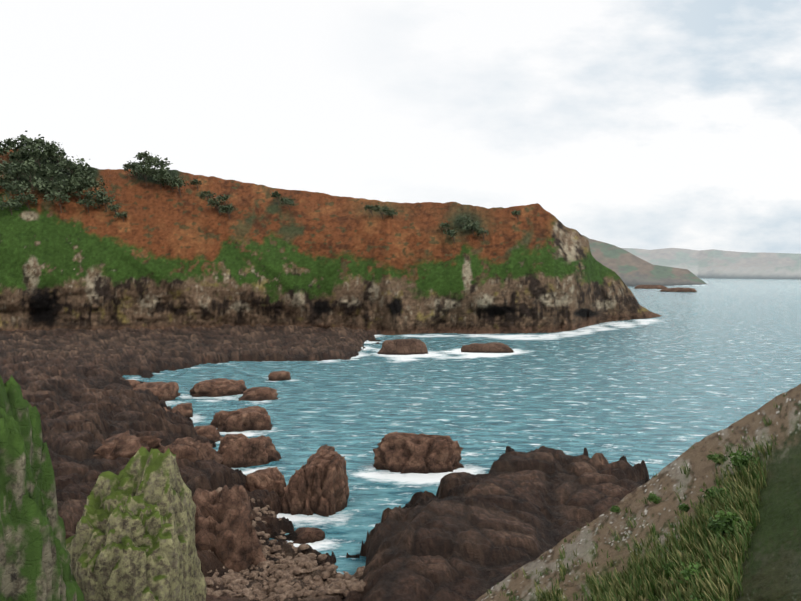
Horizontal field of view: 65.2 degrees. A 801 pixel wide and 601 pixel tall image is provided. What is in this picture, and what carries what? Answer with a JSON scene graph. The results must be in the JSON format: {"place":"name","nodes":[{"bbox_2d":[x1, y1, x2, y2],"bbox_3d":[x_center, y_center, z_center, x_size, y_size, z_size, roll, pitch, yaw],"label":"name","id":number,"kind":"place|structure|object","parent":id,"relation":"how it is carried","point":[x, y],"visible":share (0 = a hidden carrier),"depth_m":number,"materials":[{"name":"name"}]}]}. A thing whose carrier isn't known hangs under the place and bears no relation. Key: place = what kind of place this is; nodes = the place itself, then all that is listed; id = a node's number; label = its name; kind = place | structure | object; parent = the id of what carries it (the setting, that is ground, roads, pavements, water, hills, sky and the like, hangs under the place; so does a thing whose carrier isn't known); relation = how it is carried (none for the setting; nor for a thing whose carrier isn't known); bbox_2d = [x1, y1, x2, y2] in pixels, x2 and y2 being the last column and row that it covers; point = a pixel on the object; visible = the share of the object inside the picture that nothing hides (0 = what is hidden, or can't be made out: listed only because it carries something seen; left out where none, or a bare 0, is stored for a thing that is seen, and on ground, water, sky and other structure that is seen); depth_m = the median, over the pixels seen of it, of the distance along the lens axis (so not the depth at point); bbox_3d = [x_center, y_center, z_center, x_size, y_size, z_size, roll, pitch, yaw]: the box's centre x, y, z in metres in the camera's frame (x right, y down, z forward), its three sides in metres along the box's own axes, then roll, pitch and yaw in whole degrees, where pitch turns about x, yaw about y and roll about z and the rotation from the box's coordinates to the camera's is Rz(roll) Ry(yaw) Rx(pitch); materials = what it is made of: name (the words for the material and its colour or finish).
{"place":"outdoors","nodes":[
{"label":"outdoors","id":0,"kind":"place"},
{"bbox_2d":[0,323,649,600],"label":"rocky shore","id":1,"kind":"structure","parent":0,"point":[462,536],"depth_m":80.11,"materials":[{"name":"stone"}]},
{"bbox_2d":[0,375,83,600],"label":"cliff rock","id":2,"kind":"object","parent":1,"relation":"on","point":[35,561],"visible":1,"depth_m":32.70,"materials":[{"name":"stone"}]},
{"bbox_2d":[93,430,164,459],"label":"crag rock","id":3,"kind":"object","parent":1,"relation":"on","point":[126,444],"visible":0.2,"depth_m":90.25,"materials":[{"name":"stone"}]},
{"bbox_2d":[125,380,140,387],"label":"shore rock","id":4,"kind":"object","parent":1,"relation":"on","point":[133,383],"visible":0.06,"depth_m":162.43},
{"bbox_2d":[66,447,206,600],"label":"pinnacle rock","id":5,"kind":"object","parent":1,"relation":"on","point":[132,538],"visible":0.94,"depth_m":42.78,"materials":[{"name":"stone"}]},
{"bbox_2d":[133,381,180,400],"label":"shore rock","id":6,"kind":"object","parent":1,"relation":"on","point":[166,391],"visible":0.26,"depth_m":148.79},
{"bbox_2d":[171,403,192,417],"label":"shore rock","id":7,"kind":"object","parent":1,"relation":"on","point":[185,409],"visible":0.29,"depth_m":130.95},
{"bbox_2d":[160,437,222,463],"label":"crag rock","id":8,"kind":"object","parent":1,"relation":"on","point":[190,449],"visible":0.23,"depth_m":90.74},
{"bbox_2d":[194,425,220,441],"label":"shore rock","id":9,"kind":"object","parent":1,"relation":"on","point":[211,432],"visible":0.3,"depth_m":112.75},
{"bbox_2d":[210,590,223,595],"bbox_3d":[-15.667,24.959,53.416,0.849,0.375,1.185,-1,-9,30],"label":"stone","id":10,"kind":"object","parent":1,"relation":"on","point":[217,592],"visible":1,"depth_m":53.22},
{"bbox_2d":[190,378,246,396],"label":"shore rock","id":11,"kind":"object","parent":1,"relation":"on","point":[219,387],"visible":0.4,"depth_m":154.75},
{"bbox_2d":[192,485,265,571],"bbox_3d":[-18.467,24.763,63.182,10.650,12.142,9.097,0,3,1],"label":"crag rock","id":12,"kind":"object","parent":1,"relation":"on","point":[225,531],"visible":0.42,"depth_m":61.23,"materials":[{"name":"stone"}]},
{"bbox_2d":[225,575,233,582],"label":"stone","id":13,"kind":"object","parent":1,"relation":"on","point":[229,579],"visible":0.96,"depth_m":57.15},
{"bbox_2d":[232,583,242,589],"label":"stone","id":14,"kind":"object","parent":1,"relation":"on","point":[237,586],"visible":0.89,"depth_m":55.84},
{"bbox_2d":[210,406,272,431],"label":"shore rock","id":15,"kind":"object","parent":1,"relation":"on","point":[254,418],"visible":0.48,"depth_m":120.23,"materials":[{"name":"stone"}]},
{"bbox_2d":[242,588,253,595],"bbox_3d":[-13.436,25.506,54.328,1.109,0.559,1.482,11,8,17],"label":"stone","id":16,"kind":"object","parent":1,"relation":"on","point":[248,591],"visible":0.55,"depth_m":54.46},
{"bbox_2d":[217,433,281,467],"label":"shore rock","id":17,"kind":"object","parent":1,"relation":"on","point":[238,450],"visible":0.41,"depth_m":98.41,"materials":[{"name":"stone"}]},
{"bbox_2d":[245,467,285,497],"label":"shore rock","id":18,"kind":"object","parent":1,"relation":"on","point":[269,479],"visible":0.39,"depth_m":84.05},
{"bbox_2d":[267,583,275,592],"bbox_3d":[-11.630,25.998,56.693,1.147,0.585,0.830,-24,5,-38],"label":"stone","id":19,"kind":"object","parent":1,"relation":"on","point":[270,587],"visible":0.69,"depth_m":56.41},
{"bbox_2d":[275,580,289,586],"bbox_3d":[-10.629,25.493,56.293,1.327,0.572,0.987,-14,18,-18],"label":"stone","id":20,"kind":"object","parent":1,"relation":"on","point":[280,583],"visible":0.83,"depth_m":56.11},
{"bbox_2d":[277,587,287,593],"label":"stone","id":21,"kind":"object","parent":1,"relation":"on","point":[282,589],"visible":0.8,"depth_m":55.05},
{"bbox_2d":[282,583,293,588],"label":"stone","id":22,"kind":"object","parent":1,"relation":"on","point":[287,585],"visible":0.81,"depth_m":55.70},
{"bbox_2d":[292,567,300,574],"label":"stone","id":23,"kind":"object","parent":1,"relation":"on","point":[296,571],"visible":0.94,"depth_m":58.91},
{"bbox_2d":[294,591,302,597],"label":"stone","id":24,"kind":"object","parent":1,"relation":"on","point":[298,594],"visible":1,"depth_m":53.83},
{"bbox_2d":[298,544,308,549],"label":"stone","id":25,"kind":"object","parent":1,"relation":"on","point":[303,546],"visible":1,"depth_m":65.67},
{"bbox_2d":[303,575,311,581],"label":"stone","id":26,"kind":"object","parent":1,"relation":"on","point":[307,578],"visible":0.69,"depth_m":58.10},
{"bbox_2d":[312,575,321,581],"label":"stone","id":27,"kind":"object","parent":1,"relation":"on","point":[317,578],"visible":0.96,"depth_m":57.93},
{"bbox_2d":[317,554,326,560],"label":"stone","id":28,"kind":"object","parent":1,"relation":"on","point":[321,557],"visible":1,"depth_m":63.52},
{"bbox_2d":[321,571,329,578],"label":"stone","id":29,"kind":"object","parent":1,"relation":"on","point":[325,574],"visible":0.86,"depth_m":58.93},
{"bbox_2d":[326,564,337,570],"bbox_3d":[-6.622,25.663,59.882,0.897,0.421,1.438,-5,14,34],"label":"stone","id":30,"kind":"object","parent":1,"relation":"on","point":[333,566],"visible":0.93,"depth_m":59.82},
{"bbox_2d":[329,584,339,589],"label":"stone","id":31,"kind":"object","parent":1,"relation":"on","point":[333,586],"visible":0.66,"depth_m":54.28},
{"bbox_2d":[342,572,351,579],"bbox_3d":[-4.997,25.791,58.474,0.929,0.504,1.423,5,5,-21],"label":"stone","id":32,"kind":"object","parent":1,"relation":"on","point":[346,575],"visible":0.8,"depth_m":58.22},
{"bbox_2d":[348,583,355,590],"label":"stone","id":33,"kind":"object","parent":1,"relation":"on","point":[351,587],"visible":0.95,"depth_m":53.20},
{"bbox_2d":[355,582,363,591],"bbox_3d":[-3.480,24.399,53.377,0.929,0.497,1.016,8,10,-12],"label":"stone","id":34,"kind":"object","parent":1,"relation":"on","point":[359,587],"visible":1,"depth_m":53.09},
{"bbox_2d":[355,567,364,574],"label":"stone","id":35,"kind":"object","parent":1,"relation":"on","point":[359,570],"visible":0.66,"depth_m":57.49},
{"bbox_2d":[0,149,661,334],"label":"headland terrain","id":36,"kind":"structure","parent":0,"point":[162,257],"depth_m":335.85,"materials":[{"name":"soil"}]},
{"bbox_2d":[0,142,11,154],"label":"headland tree","id":37,"kind":"object","parent":36,"relation":"on","point":[3,151],"visible":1,"depth_m":378.08,"materials":[{"name":"green plant"}]},
{"bbox_2d":[0,173,14,188],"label":"headland tree","id":38,"kind":"object","parent":36,"relation":"on","point":[5,179],"visible":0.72,"depth_m":351.39,"materials":[{"name":"green plant"}]},
{"bbox_2d":[0,195,21,214],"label":"headland tree","id":39,"kind":"object","parent":36,"relation":"on","point":[10,202],"visible":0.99,"depth_m":336.14,"materials":[{"name":"green plant"}]},
{"bbox_2d":[0,138,24,153],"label":"headland tree","id":40,"kind":"object","parent":36,"relation":"on","point":[9,142],"visible":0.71,"depth_m":386.25,"materials":[{"name":"green plant"}]},
{"bbox_2d":[0,177,32,204],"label":"headland tree","id":41,"kind":"object","parent":36,"relation":"on","point":[13,187],"visible":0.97,"depth_m":342.14,"materials":[{"name":"green plant"}]},
{"bbox_2d":[0,159,32,180],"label":"headland tree","id":42,"kind":"object","parent":36,"relation":"on","point":[6,167],"visible":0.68,"depth_m":354.31,"materials":[{"name":"green plant"}]},
{"bbox_2d":[8,148,29,164],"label":"headland tree","id":43,"kind":"object","parent":36,"relation":"on","point":[18,155],"visible":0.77,"depth_m":373.09,"materials":[{"name":"green plant"}]},
{"bbox_2d":[10,191,37,211],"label":"headland tree","id":44,"kind":"object","parent":36,"relation":"on","point":[29,197],"visible":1,"depth_m":341.72,"materials":[{"name":"green plant"}]},
{"bbox_2d":[7,156,44,191],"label":"headland tree","id":45,"kind":"object","parent":36,"relation":"on","point":[30,165],"visible":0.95,"depth_m":356.06,"materials":[{"name":"green plant"}]},
{"bbox_2d":[14,130,44,148],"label":"headland tree","id":46,"kind":"object","parent":36,"relation":"on","point":[22,138],"visible":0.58,"depth_m":392.00,"materials":[{"name":"green plant"}]},
{"bbox_2d":[18,144,56,165],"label":"headland tree","id":47,"kind":"object","parent":36,"relation":"on","point":[38,153],"visible":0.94,"depth_m":373.39,"materials":[{"name":"green plant"}]},
{"bbox_2d":[20,138,61,160],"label":"headland tree","id":48,"kind":"object","parent":36,"relation":"on","point":[46,144],"visible":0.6,"depth_m":386.03,"materials":[{"name":"green plant"}]},
{"bbox_2d":[30,176,55,200],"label":"headland tree","id":49,"kind":"object","parent":36,"relation":"on","point":[41,186],"visible":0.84,"depth_m":351.16,"materials":[{"name":"green plant"}]},
{"bbox_2d":[34,166,62,180],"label":"headland tree","id":50,"kind":"object","parent":36,"relation":"on","point":[49,173],"visible":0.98,"depth_m":362.33,"materials":[{"name":"green plant"}]},
{"bbox_2d":[42,143,69,162],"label":"headland tree","id":51,"kind":"object","parent":36,"relation":"on","point":[62,154],"visible":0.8,"depth_m":388.77,"materials":[{"name":"green plant"}]},
{"bbox_2d":[43,190,70,212],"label":"headland tree","id":52,"kind":"object","parent":36,"relation":"on","point":[58,196],"visible":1,"depth_m":346.50,"materials":[{"name":"green plant"}]},
{"bbox_2d":[40,180,80,194],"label":"headland tree","id":53,"kind":"object","parent":36,"relation":"on","point":[65,189],"visible":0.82,"depth_m":354.06,"materials":[{"name":"green plant"}]},
{"bbox_2d":[53,156,94,177],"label":"headland tree","id":54,"kind":"object","parent":36,"relation":"on","point":[68,166],"visible":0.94,"depth_m":380.22,"materials":[{"name":"green plant"}]},
{"bbox_2d":[62,174,92,204],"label":"headland tree","id":55,"kind":"object","parent":36,"relation":"on","point":[73,183],"visible":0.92,"depth_m":357.21,"materials":[{"name":"green plant"}]},
{"bbox_2d":[71,164,93,179],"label":"headland tree","id":56,"kind":"object","parent":36,"relation":"on","point":[86,173],"visible":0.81,"depth_m":377.17,"materials":[{"name":"green plant"}]},
{"bbox_2d":[76,197,97,212],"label":"headland tree","id":57,"kind":"object","parent":36,"relation":"on","point":[87,202],"visible":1,"depth_m":353.22,"materials":[{"name":"green plant"}]},
{"bbox_2d":[75,175,107,198],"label":"headland tree","id":58,"kind":"object","parent":36,"relation":"on","point":[93,182],"visible":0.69,"depth_m":367.43,"materials":[{"name":"green plant"}]},
{"bbox_2d":[73,183,110,208],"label":"headland tree","id":59,"kind":"object","parent":36,"relation":"on","point":[98,193],"visible":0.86,"depth_m":360.06,"materials":[{"name":"green plant"}]},
{"bbox_2d":[94,191,116,211],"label":"headland tree","id":60,"kind":"object","parent":36,"relation":"on","point":[104,200],"visible":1,"depth_m":357.45,"materials":[{"name":"green plant"}]},
{"bbox_2d":[107,204,120,212],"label":"headland tree","id":61,"kind":"object","parent":36,"relation":"on","point":[115,207],"visible":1,"depth_m":354.25,"materials":[{"name":"green plant"}]},
{"bbox_2d":[114,212,126,221],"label":"headland tree","id":62,"kind":"object","parent":36,"relation":"on","point":[120,215],"visible":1,"depth_m":351.12,"materials":[{"name":"green plant"}]},
{"bbox_2d":[123,160,144,178],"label":"headland tree","id":63,"kind":"object","parent":36,"relation":"on","point":[129,165],"visible":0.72,"depth_m":396.27,"materials":[{"name":"green plant"}]},
{"bbox_2d":[128,161,156,185],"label":"headland tree","id":64,"kind":"object","parent":36,"relation":"on","point":[145,169],"visible":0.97,"depth_m":390.12,"materials":[{"name":"green plant"}]},
{"bbox_2d":[134,151,156,163],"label":"headland tree","id":65,"kind":"object","parent":36,"relation":"on","point":[141,155],"visible":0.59,"depth_m":402.33,"materials":[{"name":"green plant"}]},
{"bbox_2d":[143,154,172,170],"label":"headland tree","id":66,"kind":"object","parent":36,"relation":"on","point":[155,161],"visible":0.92,"depth_m":394.21,"materials":[{"name":"green plant"}]},
{"bbox_2d":[149,165,170,186],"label":"headland tree","id":67,"kind":"object","parent":36,"relation":"on","point":[160,173],"visible":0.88,"depth_m":386.82,"materials":[{"name":"green plant"}]},
{"bbox_2d":[156,174,182,191],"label":"headland tree","id":68,"kind":"object","parent":36,"relation":"on","point":[168,180],"visible":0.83,"depth_m":386.87,"materials":[{"name":"green plant"}]},
{"bbox_2d":[169,177,188,195],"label":"headland tree","id":69,"kind":"object","parent":36,"relation":"on","point":[179,184],"visible":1,"depth_m":384.56,"materials":[{"name":"green plant"}]},
{"bbox_2d":[189,178,201,190],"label":"headland tree","id":70,"kind":"object","parent":36,"relation":"on","point":[194,182],"visible":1,"depth_m":398.16,"materials":[{"name":"green plant"}]},
{"bbox_2d":[200,190,215,198],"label":"headland tree","id":71,"kind":"object","parent":36,"relation":"on","point":[204,194],"visible":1,"depth_m":388.33,"materials":[{"name":"green plant"}]},
{"bbox_2d":[206,196,225,213],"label":"headland tree","id":72,"kind":"object","parent":36,"relation":"on","point":[210,202],"visible":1,"depth_m":374.57,"materials":[{"name":"green plant"}]},
{"bbox_2d":[217,195,229,205],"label":"headland tree","id":73,"kind":"object","parent":36,"relation":"on","point":[224,197],"visible":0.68,"depth_m":384.62,"materials":[{"name":"green plant"}]},
{"bbox_2d":[218,203,233,219],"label":"headland tree","id":74,"kind":"object","parent":36,"relation":"on","point":[229,209],"visible":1,"depth_m":372.85,"materials":[{"name":"green plant"}]},
{"bbox_2d":[270,191,280,203],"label":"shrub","id":75,"kind":"object","parent":36,"relation":"on","point":[275,194],"visible":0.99,"depth_m":395.50,"materials":[{"name":"green plant"}]},
{"bbox_2d":[279,196,295,209],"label":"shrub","id":76,"kind":"object","parent":36,"relation":"on","point":[287,201],"visible":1,"depth_m":386.19,"materials":[{"name":"green plant"}]},
{"bbox_2d":[364,202,373,215],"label":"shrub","id":77,"kind":"object","parent":36,"relation":"on","point":[366,207],"visible":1,"depth_m":370.02,"materials":[{"name":"green plant"}]},
{"bbox_2d":[374,202,389,218],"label":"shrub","id":78,"kind":"object","parent":36,"relation":"on","point":[377,207],"visible":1,"depth_m":363.00,"materials":[{"name":"green plant"}]},
{"bbox_2d":[386,208,397,217],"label":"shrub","id":79,"kind":"object","parent":36,"relation":"on","point":[390,212],"visible":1,"depth_m":362.15,"materials":[{"name":"green plant"}]},
{"bbox_2d":[438,219,451,229],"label":"headland tree","id":80,"kind":"object","parent":36,"relation":"on","point":[445,224],"visible":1,"depth_m":351.77,"materials":[{"name":"green plant"}]},
{"bbox_2d":[443,228,457,242],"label":"headland tree","id":81,"kind":"object","parent":36,"relation":"on","point":[451,233],"visible":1,"depth_m":339.74,"materials":[{"name":"green plant"}]},
{"bbox_2d":[454,214,472,225],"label":"headland tree","id":82,"kind":"object","parent":36,"relation":"on","point":[460,219],"visible":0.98,"depth_m":353.41,"materials":[{"name":"green plant"}]},
{"bbox_2d":[462,220,481,234],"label":"headland tree","id":83,"kind":"object","parent":36,"relation":"on","point":[471,227],"visible":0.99,"depth_m":347.20,"materials":[{"name":"green plant"}]},
{"bbox_2d":[477,225,488,238],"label":"headland tree","id":84,"kind":"object","parent":36,"relation":"on","point":[480,231],"visible":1,"depth_m":343.35,"materials":[{"name":"green plant"}]},
{"bbox_2d":[510,209,519,220],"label":"headland tree","id":85,"kind":"object","parent":36,"relation":"on","point":[515,212],"visible":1,"depth_m":362.84,"materials":[{"name":"green plant"}]},
{"bbox_2d":[0,0,800,253],"label":"sky","id":86,"kind":"structure","parent":0,"point":[638,124],"materials":[{"name":"white"}]},
{"bbox_2d":[122,278,800,574],"bbox_3d":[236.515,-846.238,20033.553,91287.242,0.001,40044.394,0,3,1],"label":"sea water","id":87,"kind":"structure","parent":0,"point":[685,371],"depth_m":161.16,"materials":[{"name":"liquid"}]},
{"bbox_2d":[238,387,277,400],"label":"shore rock","id":88,"kind":"object","parent":87,"relation":"in","point":[258,393],"visible":0.58,"depth_m":149.80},
{"bbox_2d":[268,371,290,380],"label":"shore rock","id":89,"kind":"object","parent":87,"relation":"in","point":[278,375],"visible":0.52,"depth_m":176.15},
{"bbox_2d":[292,527,324,543],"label":"shore rock","id":90,"kind":"object","parent":87,"relation":"in","point":[306,535],"visible":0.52,"depth_m":70.58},
{"bbox_2d":[281,444,348,516],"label":"shore rock","id":91,"kind":"object","parent":87,"relation":"in","point":[318,483],"visible":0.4,"depth_m":78.53,"materials":[{"name":"stone"}]},
{"bbox_2d":[377,338,427,354],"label":"skerry rock","id":92,"kind":"object","parent":87,"relation":"in","point":[408,346],"visible":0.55,"depth_m":232.26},
{"bbox_2d":[373,433,463,473],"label":"skerry rock","id":93,"kind":"object","parent":87,"relation":"in","point":[403,453],"visible":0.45,"depth_m":95.31,"materials":[{"name":"stone"}]},
{"bbox_2d":[461,342,513,352],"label":"skerry rock","id":94,"kind":"object","parent":87,"relation":"in","point":[494,347],"visible":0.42,"depth_m":237.73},
{"bbox_2d":[634,285,667,288],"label":"skerry rock","id":95,"kind":"object","parent":87,"relation":"in","point":[650,287],"visible":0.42,"depth_m":1200.36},
{"bbox_2d":[659,287,696,291],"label":"skerry rock","id":96,"kind":"object","parent":87,"relation":"in","point":[677,289],"visible":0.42,"depth_m":1003.42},
{"bbox_2d":[476,384,800,600],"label":"terrain","id":97,"kind":"structure","parent":0,"point":[772,572],"depth_m":10.17,"materials":[{"name":"stone"}]},
{"bbox_2d":[610,505,620,512],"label":"plant","id":98,"kind":"object","parent":97,"relation":"on","point":[615,508],"visible":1,"depth_m":12.03,"materials":[{"name":"green plant"}]},
{"bbox_2d":[486,394,786,600],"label":"slope grass","id":99,"kind":"structure","parent":97,"relation":"on","point":[722,552],"depth_m":7.98,"materials":[{"name":"plant"}]},
{"bbox_2d":[646,492,661,503],"bbox_3d":[4.484,3.512,11.075,0.268,0.218,0.303,-2,3,-33],"label":"bush","id":100,"kind":"object","parent":97,"relation":"on","point":[653,497],"visible":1,"depth_m":11.05,"materials":[{"name":"green plant"}]},
{"bbox_2d":[662,560,680,573],"bbox_3d":[3.253,3.199,7.483,0.247,0.182,0.193,0,3,1],"label":"plant","id":101,"kind":"object","parent":97,"relation":"on","point":[667,566],"visible":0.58,"depth_m":7.47,"materials":[{"name":"green plant"}]},
{"bbox_2d":[677,503,689,512],"bbox_3d":[4.396,3.213,9.682,0.184,0.159,0.187,-1,3,-24],"label":"bush","id":102,"kind":"object","parent":97,"relation":"on","point":[684,507],"visible":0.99,"depth_m":9.67,"materials":[{"name":"green plant"}]},
{"bbox_2d":[679,561,720,589],"bbox_3d":[3.174,2.946,6.657,0.428,0.329,0.417,0,3,1],"label":"bush","id":103,"kind":"object","parent":97,"relation":"on","point":[686,572],"visible":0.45,"depth_m":6.61,"materials":[{"name":"green plant"}]},
{"bbox_2d":[690,593,725,600],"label":"bush","id":104,"kind":"object","parent":97,"relation":"on","point":[700,599],"visible":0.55,"depth_m":5.92,"materials":[{"name":"green plant"}]},
{"bbox_2d":[699,486,729,504],"bbox_3d":[4.658,2.853,9.179,0.439,0.280,0.425,-2,3,-40],"label":"bush","id":105,"kind":"object","parent":97,"relation":"on","point":[710,492],"visible":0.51,"depth_m":9.15,"materials":[{"name":"green plant"}]},
{"bbox_2d":[706,451,727,465],"bbox_3d":[5.739,2.872,11.359,0.352,0.245,0.402,0,3,1],"label":"bush","id":106,"kind":"object","parent":97,"relation":"on","point":[716,457],"visible":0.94,"depth_m":11.30,"materials":[{"name":"green plant"}]},
{"bbox_2d":[707,506,754,538],"bbox_3d":[3.985,2.719,7.521,0.538,0.418,0.526,1,3,28],"label":"bush","id":107,"kind":"object","parent":97,"relation":"on","point":[720,525],"visible":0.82,"depth_m":7.49,"materials":[{"name":"green plant"}]},
{"bbox_2d":[728,450,758,472],"bbox_3d":[5.467,2.566,9.990,0.472,0.390,0.500,0,3,1],"label":"bush","id":108,"kind":"object","parent":97,"relation":"on","point":[743,459],"visible":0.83,"depth_m":9.91,"materials":[{"name":"green plant"}]},
{"bbox_2d":[583,235,707,286],"bbox_3d":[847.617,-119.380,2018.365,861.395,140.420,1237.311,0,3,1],"label":"headland terrain","id":109,"kind":"structure","parent":0,"point":[629,269],"depth_m":1542.01,"materials":[{"name":"stone"}]},
{"bbox_2d":[622,248,800,278],"bbox_3d":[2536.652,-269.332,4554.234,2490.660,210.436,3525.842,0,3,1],"label":"coast terrain","id":110,"kind":"structure","parent":0,"point":[714,263],"depth_m":3669.49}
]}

